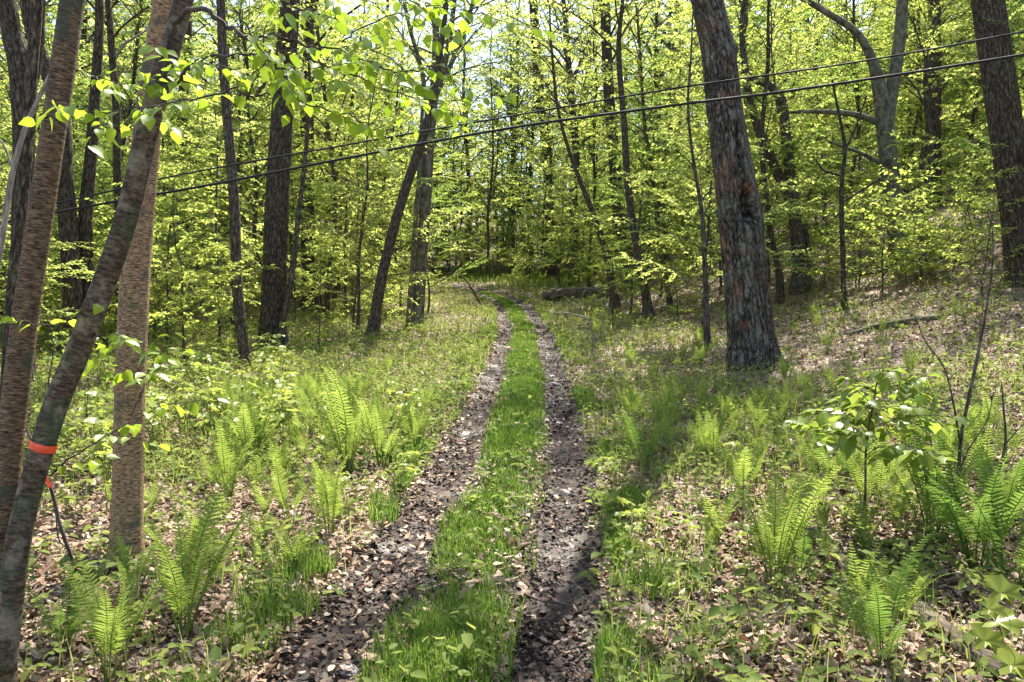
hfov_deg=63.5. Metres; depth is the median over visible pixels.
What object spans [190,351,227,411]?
maple seedling
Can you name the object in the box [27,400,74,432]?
maple seedling
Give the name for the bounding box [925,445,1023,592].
fern
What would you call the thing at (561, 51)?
tall tree
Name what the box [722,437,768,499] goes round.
fern
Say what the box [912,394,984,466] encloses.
fern
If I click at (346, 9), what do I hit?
sky
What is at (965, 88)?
young tree
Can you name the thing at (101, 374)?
fern
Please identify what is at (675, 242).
sapling
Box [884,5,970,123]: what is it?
young tree
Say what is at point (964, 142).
sapling
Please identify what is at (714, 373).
leafy shrub
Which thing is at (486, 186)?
wood
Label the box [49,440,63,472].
maple seedling
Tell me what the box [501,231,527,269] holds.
sapling
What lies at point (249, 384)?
fern
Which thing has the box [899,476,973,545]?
fern
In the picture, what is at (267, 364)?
maple seedling
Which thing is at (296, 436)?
fern
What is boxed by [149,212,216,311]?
understory bush
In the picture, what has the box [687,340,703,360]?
fern
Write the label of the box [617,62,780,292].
sapling
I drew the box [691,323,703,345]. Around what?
fern
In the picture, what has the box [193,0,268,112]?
tall tree
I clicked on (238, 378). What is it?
fern
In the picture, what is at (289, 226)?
sapling
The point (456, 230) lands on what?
sapling
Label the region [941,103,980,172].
sapling
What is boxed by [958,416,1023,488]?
fern
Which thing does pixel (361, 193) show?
sapling
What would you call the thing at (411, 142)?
young tree
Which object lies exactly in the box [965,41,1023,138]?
sapling
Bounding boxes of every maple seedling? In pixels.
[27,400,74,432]
[30,414,72,460]
[33,356,59,377]
[35,403,72,421]
[40,319,49,352]
[45,331,67,351]
[49,338,68,356]
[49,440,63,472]
[60,328,72,338]
[63,479,96,517]
[66,406,87,435]
[69,416,112,501]
[72,420,112,486]
[75,390,113,465]
[75,400,105,436]
[82,429,110,449]
[85,448,111,516]
[100,480,111,512]
[145,393,175,443]
[145,409,167,445]
[145,410,168,449]
[146,375,159,409]
[146,390,157,406]
[146,392,157,397]
[149,395,174,442]
[158,375,184,392]
[162,319,179,336]
[167,385,198,433]
[170,393,187,425]
[170,398,214,443]
[171,389,209,447]
[172,366,198,389]
[174,357,210,396]
[174,381,191,391]
[176,351,205,378]
[178,410,194,437]
[185,420,207,441]
[187,341,207,372]
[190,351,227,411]
[192,375,217,393]
[194,364,217,394]
[196,343,217,364]
[196,387,225,439]
[198,387,227,424]
[199,369,224,387]
[209,361,229,375]
[210,395,229,417]
[213,347,230,373]
[217,415,245,431]
[219,363,260,407]
[221,409,243,418]
[225,337,237,355]
[226,401,257,407]
[246,412,272,460]
[247,322,263,335]
[248,335,269,350]
[248,365,273,381]
[249,350,276,396]
[249,351,271,376]
[251,357,273,373]
[252,400,276,438]
[257,361,280,379]
[259,375,286,412]
[260,392,299,455]
[260,404,302,444]
[262,346,278,361]
[263,332,284,348]
[264,378,293,393]
[266,383,294,399]
[269,407,304,447]
[271,371,302,422]
[273,345,287,355]
[275,350,295,367]
[306,448,333,478]
[312,393,335,433]
[315,422,336,454]
[327,471,353,498]
[329,387,346,403]
[338,453,356,464]
[350,479,369,496]
[378,379,403,404]
[390,451,419,487]
[393,391,419,407]
[399,458,424,494]
[408,388,429,407]
[594,456,620,489]
[597,495,635,530]
[599,493,618,515]
[601,595,625,617]
[602,518,619,529]
[607,572,627,611]
[614,508,649,548]
[619,542,661,588]
[623,580,653,603]
[624,511,647,540]
[658,580,686,605]
[666,507,690,536]
[687,514,723,559]
[701,536,718,555]
[721,441,743,485]
[721,521,767,566]
[745,521,782,572]
[762,458,771,474]
[767,563,804,609]
[795,567,818,603]
[966,564,1023,679]
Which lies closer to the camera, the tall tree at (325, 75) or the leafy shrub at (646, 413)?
the leafy shrub at (646, 413)
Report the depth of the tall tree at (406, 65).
48.09 m
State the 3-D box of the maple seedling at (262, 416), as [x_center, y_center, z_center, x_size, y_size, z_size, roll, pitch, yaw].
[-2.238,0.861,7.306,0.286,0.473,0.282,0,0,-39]
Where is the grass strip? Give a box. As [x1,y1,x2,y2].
[355,291,552,681]
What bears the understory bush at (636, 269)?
on the ground at (668, 514)
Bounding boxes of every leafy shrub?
[29,371,54,400]
[32,418,77,442]
[36,332,68,364]
[53,312,107,386]
[53,347,111,458]
[66,417,95,450]
[72,376,110,436]
[81,399,111,441]
[84,422,110,455]
[88,410,112,455]
[89,351,114,389]
[89,409,112,448]
[93,406,146,433]
[147,316,165,357]
[148,307,176,336]
[164,323,179,350]
[180,292,204,344]
[196,329,220,354]
[197,323,223,354]
[290,312,310,332]
[306,329,326,350]
[321,332,338,350]
[347,324,366,350]
[351,315,372,336]
[396,323,422,347]
[407,312,419,333]
[409,292,431,344]
[448,302,465,336]
[490,241,502,275]
[613,312,634,343]
[631,394,654,434]
[635,398,671,448]
[645,361,673,403]
[645,436,666,474]
[661,398,704,466]
[669,371,691,400]
[700,374,743,426]
[703,349,728,387]
[712,401,735,430]
[715,413,752,452]
[717,403,757,453]
[725,421,758,455]
[728,420,756,448]
[751,435,782,469]
[763,415,791,459]
[778,391,803,417]
[786,376,820,431]
[799,257,823,297]
[810,295,844,335]
[829,289,857,323]
[835,279,849,303]
[840,260,867,313]
[864,263,887,298]
[866,251,897,298]
[902,261,929,289]
[927,285,950,309]
[931,322,961,356]
[943,275,965,297]
[945,254,989,319]
[946,290,976,325]
[949,296,982,330]
[950,266,997,328]
[960,235,1002,314]
[961,298,995,340]
[968,295,994,321]
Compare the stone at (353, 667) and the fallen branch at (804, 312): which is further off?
the fallen branch at (804, 312)
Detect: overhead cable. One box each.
[0,31,1023,215]
[0,53,1023,224]
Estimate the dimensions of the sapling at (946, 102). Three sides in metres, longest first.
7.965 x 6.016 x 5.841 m
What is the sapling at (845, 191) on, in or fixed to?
on the ground at (668, 514)
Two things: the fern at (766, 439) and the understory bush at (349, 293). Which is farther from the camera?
the understory bush at (349, 293)
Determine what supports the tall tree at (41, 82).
on the ground at (668, 514)
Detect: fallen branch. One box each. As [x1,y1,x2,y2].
[74,557,151,561]
[789,305,831,324]
[827,607,969,615]
[858,254,954,275]
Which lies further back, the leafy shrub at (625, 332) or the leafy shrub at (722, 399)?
the leafy shrub at (625, 332)
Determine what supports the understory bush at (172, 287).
on the ground at (668, 514)
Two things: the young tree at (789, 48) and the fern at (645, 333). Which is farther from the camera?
the young tree at (789, 48)
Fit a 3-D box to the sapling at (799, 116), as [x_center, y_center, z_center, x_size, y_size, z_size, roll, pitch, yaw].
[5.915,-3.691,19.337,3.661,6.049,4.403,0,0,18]
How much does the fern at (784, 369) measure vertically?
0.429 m
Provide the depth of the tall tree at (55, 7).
26.62 m
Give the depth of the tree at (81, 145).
17.35 m
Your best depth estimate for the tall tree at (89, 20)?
60.91 m
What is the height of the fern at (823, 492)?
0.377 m
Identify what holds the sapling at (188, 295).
on the ground at (668, 514)
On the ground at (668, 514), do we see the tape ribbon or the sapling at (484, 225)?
the sapling at (484, 225)
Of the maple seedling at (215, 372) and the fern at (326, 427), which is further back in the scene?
the maple seedling at (215, 372)
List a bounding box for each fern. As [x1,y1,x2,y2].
[25,551,114,656]
[63,547,183,681]
[95,365,112,383]
[105,483,110,504]
[109,530,164,595]
[137,465,257,637]
[144,471,173,513]
[144,501,150,521]
[144,516,173,542]
[155,511,206,565]
[173,493,224,529]
[174,481,208,505]
[191,467,216,484]
[192,516,234,567]
[197,448,221,491]
[199,420,228,442]
[202,384,241,419]
[203,489,242,519]
[204,411,239,445]
[204,420,268,496]
[211,435,240,453]
[212,381,236,413]
[213,379,288,463]
[213,417,226,430]
[214,431,239,460]
[215,465,240,492]
[218,341,230,358]
[220,365,243,394]
[226,386,244,406]
[235,376,260,399]
[237,374,258,390]
[238,454,268,493]
[241,451,270,481]
[241,474,280,517]
[241,504,284,545]
[244,371,265,398]
[244,426,299,477]
[245,383,276,400]
[246,401,276,445]
[246,529,290,565]
[249,389,293,411]
[252,398,277,419]
[253,437,275,456]
[255,383,271,395]
[257,410,290,438]
[257,421,268,447]
[260,383,273,397]
[263,344,274,354]
[264,453,320,523]
[266,439,295,471]
[270,516,326,570]
[274,456,301,486]
[274,470,290,484]
[282,394,312,421]
[284,419,315,450]
[288,366,323,390]
[289,412,309,440]
[289,425,311,462]
[292,375,321,408]
[293,383,318,410]
[297,442,364,536]
[298,364,364,474]
[298,404,318,420]
[300,400,334,432]
[301,377,328,397]
[303,432,343,469]
[304,371,318,398]
[305,373,320,397]
[306,416,333,433]
[308,471,335,496]
[309,376,323,403]
[311,400,347,445]
[316,459,341,480]
[325,405,361,443]
[325,431,356,468]
[334,370,358,400]
[337,485,357,523]
[344,368,374,404]
[348,369,362,401]
[351,373,437,468]
[364,390,373,406]
[369,364,382,377]
[370,384,387,397]
[370,398,394,422]
[378,395,411,427]
[381,358,394,375]
[384,399,432,441]
[385,389,438,444]
[407,383,436,406]
[510,276,522,289]
[592,313,609,334]
[614,410,674,467]
[616,382,642,416]
[616,425,629,443]
[619,396,644,419]
[620,341,641,364]
[621,410,631,428]
[624,386,650,407]
[638,326,647,339]
[638,407,662,425]
[639,315,651,326]
[641,352,663,384]
[643,387,678,426]
[647,402,662,422]
[652,389,670,411]
[652,416,663,445]
[653,385,676,404]
[655,372,674,395]
[655,401,671,424]
[656,410,680,452]
[657,383,685,403]
[659,395,674,415]
[667,334,677,350]
[671,375,691,405]
[672,417,703,439]
[672,440,699,463]
[673,350,683,370]
[677,339,689,356]
[684,377,710,405]
[684,514,725,551]
[686,421,721,449]
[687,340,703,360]
[687,402,701,422]
[687,402,726,463]
[687,417,702,440]
[687,481,746,544]
[690,433,703,457]
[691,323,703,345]
[692,344,708,364]
[694,386,727,412]
[695,339,721,360]
[698,403,721,421]
[705,384,737,423]
[707,420,728,440]
[710,447,720,465]
[717,390,733,423]
[718,389,741,409]
[718,396,751,422]
[719,459,840,591]
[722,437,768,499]
[722,448,737,470]
[728,411,743,432]
[730,407,741,421]
[735,440,765,465]
[736,390,754,408]
[736,426,763,451]
[741,392,764,428]
[741,408,769,436]
[743,411,774,433]
[743,418,774,466]
[748,388,783,411]
[751,379,769,412]
[754,488,805,548]
[756,383,774,408]
[762,412,833,471]
[763,433,811,473]
[766,381,807,414]
[767,410,784,433]
[767,424,796,453]
[770,396,801,420]
[770,470,806,524]
[776,525,825,579]
[778,351,804,381]
[783,438,795,452]
[787,367,819,391]
[789,456,833,514]
[791,370,806,389]
[792,372,817,390]
[793,384,815,407]
[794,425,829,470]
[797,446,822,471]
[799,440,869,484]
[805,439,858,478]
[808,299,819,320]
[810,303,829,330]
[812,498,831,528]
[813,521,842,562]
[817,393,826,404]
[818,327,840,351]
[820,361,839,390]
[820,435,869,480]
[821,402,848,456]
[824,535,882,613]
[826,533,931,670]
[833,491,905,549]
[837,442,859,477]
[839,442,884,484]
[846,519,881,550]
[846,556,915,620]
[847,461,898,511]
[848,455,883,505]
[852,448,900,502]
[857,476,931,532]
[860,430,904,469]
[863,459,896,485]
[869,438,910,488]
[874,306,901,338]
[876,470,915,506]
[877,570,931,619]
[879,559,955,610]
[883,426,986,536]
[886,462,927,488]
[889,412,923,443]
[892,546,950,590]
[893,444,947,503]
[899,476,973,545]
[902,344,925,375]
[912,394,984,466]
[914,401,943,444]
[916,438,1023,573]
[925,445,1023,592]
[931,441,963,469]
[933,306,951,327]
[936,404,987,446]
[941,418,969,456]
[944,295,967,323]
[945,434,1013,483]
[947,415,987,450]
[947,416,996,455]
[957,444,1023,515]
[957,509,1023,563]
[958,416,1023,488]
[961,391,1006,436]
[973,387,1015,440]
[974,406,1023,466]
[994,460,1023,520]
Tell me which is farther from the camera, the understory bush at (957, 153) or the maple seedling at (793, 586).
the understory bush at (957, 153)
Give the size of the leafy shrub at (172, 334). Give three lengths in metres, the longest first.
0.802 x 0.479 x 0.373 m
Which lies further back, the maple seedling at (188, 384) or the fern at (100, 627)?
the maple seedling at (188, 384)
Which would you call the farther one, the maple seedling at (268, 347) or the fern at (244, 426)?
the maple seedling at (268, 347)
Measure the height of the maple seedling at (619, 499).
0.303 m
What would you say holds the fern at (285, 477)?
on the ground at (668, 514)
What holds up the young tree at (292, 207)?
on the ground at (668, 514)
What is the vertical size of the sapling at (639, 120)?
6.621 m
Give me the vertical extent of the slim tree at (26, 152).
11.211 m
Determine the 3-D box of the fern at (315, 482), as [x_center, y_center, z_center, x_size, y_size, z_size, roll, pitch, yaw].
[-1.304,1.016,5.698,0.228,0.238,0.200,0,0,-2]
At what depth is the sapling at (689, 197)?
44.16 m
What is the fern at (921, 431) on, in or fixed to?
on the ground at (668, 514)
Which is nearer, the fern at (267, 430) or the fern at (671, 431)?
the fern at (671, 431)
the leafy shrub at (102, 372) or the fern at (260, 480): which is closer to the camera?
the fern at (260, 480)
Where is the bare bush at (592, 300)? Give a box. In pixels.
[567,289,622,309]
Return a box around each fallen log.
[542,286,608,300]
[807,524,873,590]
[847,314,941,335]
[910,601,1013,680]
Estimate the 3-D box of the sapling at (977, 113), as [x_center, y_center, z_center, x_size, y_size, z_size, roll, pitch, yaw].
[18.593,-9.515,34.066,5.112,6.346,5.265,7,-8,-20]
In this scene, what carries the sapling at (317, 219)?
on the ground at (668, 514)
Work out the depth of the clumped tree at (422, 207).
22.87 m
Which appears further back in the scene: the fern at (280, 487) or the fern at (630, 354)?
the fern at (630, 354)
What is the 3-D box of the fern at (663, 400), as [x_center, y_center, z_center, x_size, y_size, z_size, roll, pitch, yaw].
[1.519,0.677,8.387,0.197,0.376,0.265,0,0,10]
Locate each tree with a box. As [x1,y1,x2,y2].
[0,0,42,400]
[0,0,45,382]
[0,0,122,297]
[0,0,147,105]
[0,0,555,681]
[0,1,122,139]
[0,6,87,198]
[0,11,99,316]
[0,47,38,200]
[0,72,48,266]
[1,52,100,208]
[9,0,225,186]
[18,0,147,288]
[20,0,103,356]
[40,0,126,175]
[47,0,141,219]
[71,4,130,251]
[77,62,122,212]
[78,43,206,291]
[80,0,193,567]
[80,3,169,187]
[84,0,218,153]
[84,0,241,138]
[84,10,174,211]
[86,0,214,333]
[94,0,316,298]
[105,3,198,265]
[160,47,247,273]
[160,71,212,278]
[161,0,350,278]
[168,0,237,146]
[179,0,318,310]
[179,2,274,226]
[186,1,361,258]
[188,30,299,218]
[188,61,258,271]
[191,16,271,223]
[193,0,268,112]
[215,0,379,280]
[216,0,254,368]
[217,1,353,299]
[238,0,401,317]
[240,12,297,169]
[243,113,339,216]
[252,0,299,350]
[254,12,320,247]
[258,0,359,260]
[265,0,350,345]
[293,0,415,304]
[293,0,416,291]
[293,1,361,221]
[293,11,383,275]
[293,22,373,224]
[296,74,340,224]
[297,0,423,311]
[297,2,334,219]
[298,2,367,270]
[314,0,476,276]
[314,25,406,277]
[315,21,396,280]
[319,0,429,255]
[326,0,431,276]
[341,0,452,289]
[341,0,540,326]
[364,0,517,337]
[377,77,444,261]
[378,89,419,262]
[393,1,482,254]
[405,52,485,253]
[407,106,483,264]
[410,0,517,263]
[432,83,473,255]
[433,0,545,279]
[433,47,511,269]
[462,0,558,259]
[468,0,557,255]
[474,4,539,256]
[479,0,647,286]
[481,5,582,255]
[487,0,602,277]
[494,0,652,313]
[499,92,590,278]
[502,35,607,279]
[510,0,601,256]
[522,0,653,286]
[529,0,639,253]
[537,0,670,322]
[544,0,634,144]
[548,0,695,291]
[555,0,635,275]
[570,0,758,304]
[578,66,694,254]
[579,1,704,257]
[581,0,681,123]
[597,0,699,260]
[616,0,727,246]
[618,0,714,266]
[621,0,702,225]
[626,22,681,149]
[630,0,799,283]
[635,42,699,231]
[641,0,765,234]
[651,10,761,347]
[651,56,694,230]
[659,0,706,237]
[671,0,829,185]
[678,0,793,175]
[687,2,764,106]
[688,0,771,161]
[691,0,786,371]
[691,0,802,87]
[705,0,873,195]
[725,0,801,64]
[734,0,837,191]
[736,0,810,304]
[737,0,814,294]
[738,0,908,221]
[739,1,788,206]
[748,0,877,171]
[762,0,830,133]
[772,0,913,196]
[782,0,922,233]
[789,0,909,265]
[794,0,922,206]
[807,0,1023,240]
[816,79,880,310]
[830,0,944,188]
[836,0,968,188]
[841,0,1023,220]
[845,0,888,37]
[851,0,966,165]
[859,0,975,193]
[867,8,948,184]
[874,0,972,129]
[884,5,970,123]
[892,2,969,179]
[906,0,1023,89]
[908,0,1023,183]
[910,3,1020,62]
[912,0,1023,174]
[916,0,1023,112]
[927,0,941,205]
[947,7,966,167]
[971,0,1023,287]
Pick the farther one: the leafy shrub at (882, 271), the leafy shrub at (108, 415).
the leafy shrub at (882, 271)
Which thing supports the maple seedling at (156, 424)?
on the ground at (668, 514)
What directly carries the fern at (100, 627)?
on the ground at (668, 514)
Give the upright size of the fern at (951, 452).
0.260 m
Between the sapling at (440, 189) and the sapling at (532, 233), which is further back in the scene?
the sapling at (532, 233)
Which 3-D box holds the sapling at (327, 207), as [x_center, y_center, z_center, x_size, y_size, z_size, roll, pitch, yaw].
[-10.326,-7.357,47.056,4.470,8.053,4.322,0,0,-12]
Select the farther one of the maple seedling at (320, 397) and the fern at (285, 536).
the maple seedling at (320, 397)
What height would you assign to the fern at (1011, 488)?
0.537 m
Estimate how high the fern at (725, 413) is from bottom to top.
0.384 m
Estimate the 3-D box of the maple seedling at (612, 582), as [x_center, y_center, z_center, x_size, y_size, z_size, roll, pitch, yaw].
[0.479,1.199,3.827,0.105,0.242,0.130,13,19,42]
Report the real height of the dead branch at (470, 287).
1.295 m
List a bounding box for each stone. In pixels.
[338,663,359,677]
[560,489,570,494]
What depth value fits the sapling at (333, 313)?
16.32 m
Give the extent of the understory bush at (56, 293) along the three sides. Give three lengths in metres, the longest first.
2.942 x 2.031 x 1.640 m
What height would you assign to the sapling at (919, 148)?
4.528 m
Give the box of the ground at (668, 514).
[0,150,1023,681]
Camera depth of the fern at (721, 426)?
7.42 m
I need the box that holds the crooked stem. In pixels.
[26,426,76,572]
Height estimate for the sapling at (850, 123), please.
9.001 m
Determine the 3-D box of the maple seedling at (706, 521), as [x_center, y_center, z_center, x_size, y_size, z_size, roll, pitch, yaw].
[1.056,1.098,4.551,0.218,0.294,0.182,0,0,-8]
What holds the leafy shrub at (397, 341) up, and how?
on the ground at (668, 514)
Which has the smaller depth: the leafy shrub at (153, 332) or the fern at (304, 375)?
the fern at (304, 375)
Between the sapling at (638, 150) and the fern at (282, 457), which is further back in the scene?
the sapling at (638, 150)
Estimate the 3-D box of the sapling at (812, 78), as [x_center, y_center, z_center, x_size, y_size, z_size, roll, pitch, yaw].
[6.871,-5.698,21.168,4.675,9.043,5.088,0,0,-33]
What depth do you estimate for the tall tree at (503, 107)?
65.34 m
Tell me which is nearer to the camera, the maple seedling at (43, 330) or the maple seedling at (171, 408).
the maple seedling at (171, 408)
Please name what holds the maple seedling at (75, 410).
on the ground at (668, 514)
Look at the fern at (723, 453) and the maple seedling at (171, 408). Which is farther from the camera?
the maple seedling at (171, 408)
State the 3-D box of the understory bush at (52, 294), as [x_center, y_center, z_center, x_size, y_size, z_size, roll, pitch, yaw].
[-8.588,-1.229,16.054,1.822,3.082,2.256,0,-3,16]
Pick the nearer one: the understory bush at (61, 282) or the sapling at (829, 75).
the understory bush at (61, 282)
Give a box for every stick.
[105,576,150,594]
[327,548,397,556]
[413,509,448,511]
[437,617,517,636]
[499,590,573,606]
[515,662,519,681]
[564,628,657,651]
[565,664,591,666]
[712,541,797,556]
[798,585,902,591]
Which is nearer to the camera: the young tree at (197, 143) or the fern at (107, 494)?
the fern at (107, 494)
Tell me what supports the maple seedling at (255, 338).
on the ground at (668, 514)
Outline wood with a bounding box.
[0,0,1022,268]
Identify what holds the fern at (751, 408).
on the ground at (668, 514)
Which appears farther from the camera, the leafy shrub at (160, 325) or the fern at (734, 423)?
the leafy shrub at (160, 325)
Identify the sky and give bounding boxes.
[0,0,960,215]
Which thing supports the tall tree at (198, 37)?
on the ground at (668, 514)
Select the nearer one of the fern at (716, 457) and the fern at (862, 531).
the fern at (862, 531)
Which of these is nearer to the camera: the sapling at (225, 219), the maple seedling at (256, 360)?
the maple seedling at (256, 360)
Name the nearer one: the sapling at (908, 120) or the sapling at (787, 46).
the sapling at (787, 46)
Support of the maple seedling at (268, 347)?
on the ground at (668, 514)
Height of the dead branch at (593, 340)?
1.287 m
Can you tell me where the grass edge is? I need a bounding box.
[129,295,746,681]
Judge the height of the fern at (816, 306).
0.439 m
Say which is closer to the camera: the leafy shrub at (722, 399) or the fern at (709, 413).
the leafy shrub at (722, 399)
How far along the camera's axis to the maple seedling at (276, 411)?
7.41 m
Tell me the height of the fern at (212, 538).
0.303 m
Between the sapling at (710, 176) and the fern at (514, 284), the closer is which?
the sapling at (710, 176)
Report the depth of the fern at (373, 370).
11.53 m
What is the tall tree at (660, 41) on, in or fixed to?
on the ground at (668, 514)
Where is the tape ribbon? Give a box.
[28,440,57,487]
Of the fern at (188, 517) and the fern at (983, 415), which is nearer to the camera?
the fern at (188, 517)
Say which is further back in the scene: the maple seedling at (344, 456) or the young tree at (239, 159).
the young tree at (239, 159)
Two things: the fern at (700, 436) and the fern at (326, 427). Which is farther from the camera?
the fern at (326, 427)
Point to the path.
(322, 634)
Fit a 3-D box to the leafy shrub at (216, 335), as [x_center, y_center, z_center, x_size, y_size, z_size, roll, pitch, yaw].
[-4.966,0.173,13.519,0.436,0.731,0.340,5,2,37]
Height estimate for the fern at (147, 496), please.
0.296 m
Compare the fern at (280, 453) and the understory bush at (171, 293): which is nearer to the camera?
the fern at (280, 453)
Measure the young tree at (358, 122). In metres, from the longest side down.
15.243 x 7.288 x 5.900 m
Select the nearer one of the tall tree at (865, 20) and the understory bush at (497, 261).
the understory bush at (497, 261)
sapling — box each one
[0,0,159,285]
[0,17,169,279]
[0,65,38,246]
[0,92,102,334]
[0,113,102,263]
[0,127,60,289]
[0,180,45,290]
[0,209,44,309]
[2,71,157,287]
[5,133,95,273]
[39,15,204,294]
[43,135,230,344]
[54,131,220,279]
[55,87,160,267]
[62,161,253,366]
[74,2,253,305]
[76,138,124,252]
[98,58,316,341]
[103,119,261,308]
[151,122,329,323]
[155,110,220,259]
[159,116,244,248]
[163,216,243,273]
[171,199,215,269]
[203,154,368,321]
[227,142,337,278]
[229,172,290,265]
[241,157,357,267]
[242,162,335,269]
[258,120,357,273]
[262,155,372,275]
[288,19,461,329]
[288,103,412,311]
[294,119,427,326]
[315,147,433,275]
[315,151,363,246]
[315,175,372,289]
[317,198,399,304]
[322,126,471,309]
[323,227,367,286]
[337,210,393,285]
[372,131,462,259]
[373,114,491,311]
[373,153,449,250]
[380,199,435,269]
[400,169,478,273]
[400,184,451,261]
[400,210,442,257]
[410,138,473,263]
[416,221,450,272]
[430,159,475,270]
[442,217,492,276]
[447,209,494,272]
[447,215,464,245]
[451,206,514,275]
[452,179,499,258]
[455,186,491,264]
[461,192,504,254]
[461,211,522,278]
[469,183,527,273]
[474,135,539,261]
[478,154,542,273]
[496,222,533,260]
[501,204,557,280]
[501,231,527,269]
[506,169,540,265]
[508,196,565,268]
[510,203,544,269]
[512,127,604,274]
[516,164,603,288]
[518,186,616,286]
[519,146,589,247]
[524,131,604,279]
[539,200,615,286]
[544,165,617,267]
[544,205,611,270]
[558,183,653,265]
[559,132,630,256]
[560,112,610,251]
[563,153,621,261]
[567,156,653,252]
[571,93,698,313]
[572,24,716,296]
[584,50,828,331]
[584,91,696,275]
[585,170,645,263]
[600,133,675,264]
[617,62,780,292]
[630,192,686,269]
[639,104,850,266]
[640,111,818,305]
[642,158,715,272]
[670,113,706,226]
[672,143,713,224]
[684,49,847,279]
[691,0,917,235]
[697,89,822,216]
[703,31,882,282]
[756,59,915,265]
[765,177,829,250]
[768,54,880,228]
[770,46,881,229]
[773,33,877,211]
[781,366,970,530]
[799,135,875,232]
[804,18,919,216]
[807,55,873,188]
[815,89,924,211]
[842,89,918,187]
[843,96,878,193]
[849,101,878,174]
[865,61,953,167]
[865,70,923,177]
[867,108,919,190]
[869,63,955,168]
[873,42,986,174]
[882,0,1023,169]
[894,100,958,185]
[895,8,1023,189]
[896,96,955,156]
[903,6,1023,138]
[914,214,993,502]
[916,44,1022,175]
[916,89,990,172]
[916,104,978,171]
[941,34,1023,176]
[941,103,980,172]
[946,0,1023,165]
[949,122,992,173]
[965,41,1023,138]
[995,384,1023,483]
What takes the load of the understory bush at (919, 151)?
on the ground at (668, 514)
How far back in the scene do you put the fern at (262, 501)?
5.41 m
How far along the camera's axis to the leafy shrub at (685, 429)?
6.61 m
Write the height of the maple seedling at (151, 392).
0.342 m
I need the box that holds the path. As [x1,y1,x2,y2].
[245,281,622,681]
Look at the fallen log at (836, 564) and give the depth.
4.46 m
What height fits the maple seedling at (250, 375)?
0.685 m
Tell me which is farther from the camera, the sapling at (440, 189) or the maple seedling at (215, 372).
the sapling at (440, 189)
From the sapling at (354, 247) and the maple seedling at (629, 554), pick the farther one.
the sapling at (354, 247)
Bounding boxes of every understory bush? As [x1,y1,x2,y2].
[0,210,117,334]
[0,246,53,318]
[0,262,61,319]
[3,232,61,325]
[39,201,117,332]
[41,300,116,339]
[42,233,100,309]
[43,231,114,314]
[58,198,155,333]
[94,238,216,331]
[103,280,177,331]
[114,208,194,312]
[148,274,192,337]
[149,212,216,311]
[149,264,222,332]
[150,250,178,288]
[151,251,198,317]
[158,256,207,304]
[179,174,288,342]
[221,263,260,301]
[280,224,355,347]
[335,261,373,307]
[335,262,401,308]
[349,242,402,312]
[356,282,403,314]
[356,282,410,327]
[389,247,433,290]
[394,274,437,299]
[425,270,451,294]
[452,227,493,277]
[453,246,490,275]
[454,250,469,279]
[484,250,508,273]
[497,239,511,272]
[504,255,537,277]
[507,243,541,275]
[511,226,548,279]
[568,235,613,286]
[572,226,648,324]
[590,267,639,300]
[592,253,620,283]
[599,246,661,301]
[615,245,650,289]
[631,237,715,319]
[649,260,692,305]
[675,236,702,284]
[769,225,816,269]
[779,177,909,289]
[796,217,854,283]
[809,196,882,242]
[809,208,913,287]
[810,171,838,217]
[810,188,940,293]
[835,156,884,223]
[846,158,938,274]
[850,155,978,283]
[858,168,967,251]
[871,201,924,247]
[875,187,951,283]
[885,210,959,282]
[890,207,971,275]
[902,156,918,188]
[906,144,954,207]
[914,152,957,186]
[916,148,999,271]
[920,206,999,263]
[925,150,960,174]
[928,177,1000,261]
[930,142,1023,295]
[934,155,996,213]
[942,95,994,196]
[943,179,997,222]
[945,128,990,175]
[950,132,993,190]
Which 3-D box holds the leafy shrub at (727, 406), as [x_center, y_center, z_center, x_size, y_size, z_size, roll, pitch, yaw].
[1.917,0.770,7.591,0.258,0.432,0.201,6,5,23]
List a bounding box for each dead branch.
[448,272,481,306]
[549,288,603,352]
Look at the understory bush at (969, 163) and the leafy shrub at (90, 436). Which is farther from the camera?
the understory bush at (969, 163)
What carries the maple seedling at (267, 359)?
on the ground at (668, 514)
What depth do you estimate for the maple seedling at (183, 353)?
11.21 m
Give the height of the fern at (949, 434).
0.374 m
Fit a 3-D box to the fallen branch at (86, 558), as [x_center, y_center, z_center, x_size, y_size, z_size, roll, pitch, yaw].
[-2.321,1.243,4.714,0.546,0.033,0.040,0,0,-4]
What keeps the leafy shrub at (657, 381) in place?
on the ground at (668, 514)
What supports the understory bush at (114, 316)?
on the ground at (668, 514)
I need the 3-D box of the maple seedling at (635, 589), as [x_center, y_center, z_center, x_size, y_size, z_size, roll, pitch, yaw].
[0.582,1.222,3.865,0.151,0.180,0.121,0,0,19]
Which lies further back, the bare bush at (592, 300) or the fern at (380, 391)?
the bare bush at (592, 300)
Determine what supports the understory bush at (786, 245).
on the ground at (668, 514)
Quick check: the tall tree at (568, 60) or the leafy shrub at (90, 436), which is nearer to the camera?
the leafy shrub at (90, 436)
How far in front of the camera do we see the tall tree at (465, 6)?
60.59 m
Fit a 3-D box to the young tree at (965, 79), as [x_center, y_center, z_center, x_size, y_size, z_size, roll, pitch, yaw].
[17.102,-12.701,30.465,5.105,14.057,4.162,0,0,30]
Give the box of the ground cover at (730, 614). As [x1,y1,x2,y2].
[0,166,1023,681]
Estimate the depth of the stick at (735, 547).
4.70 m

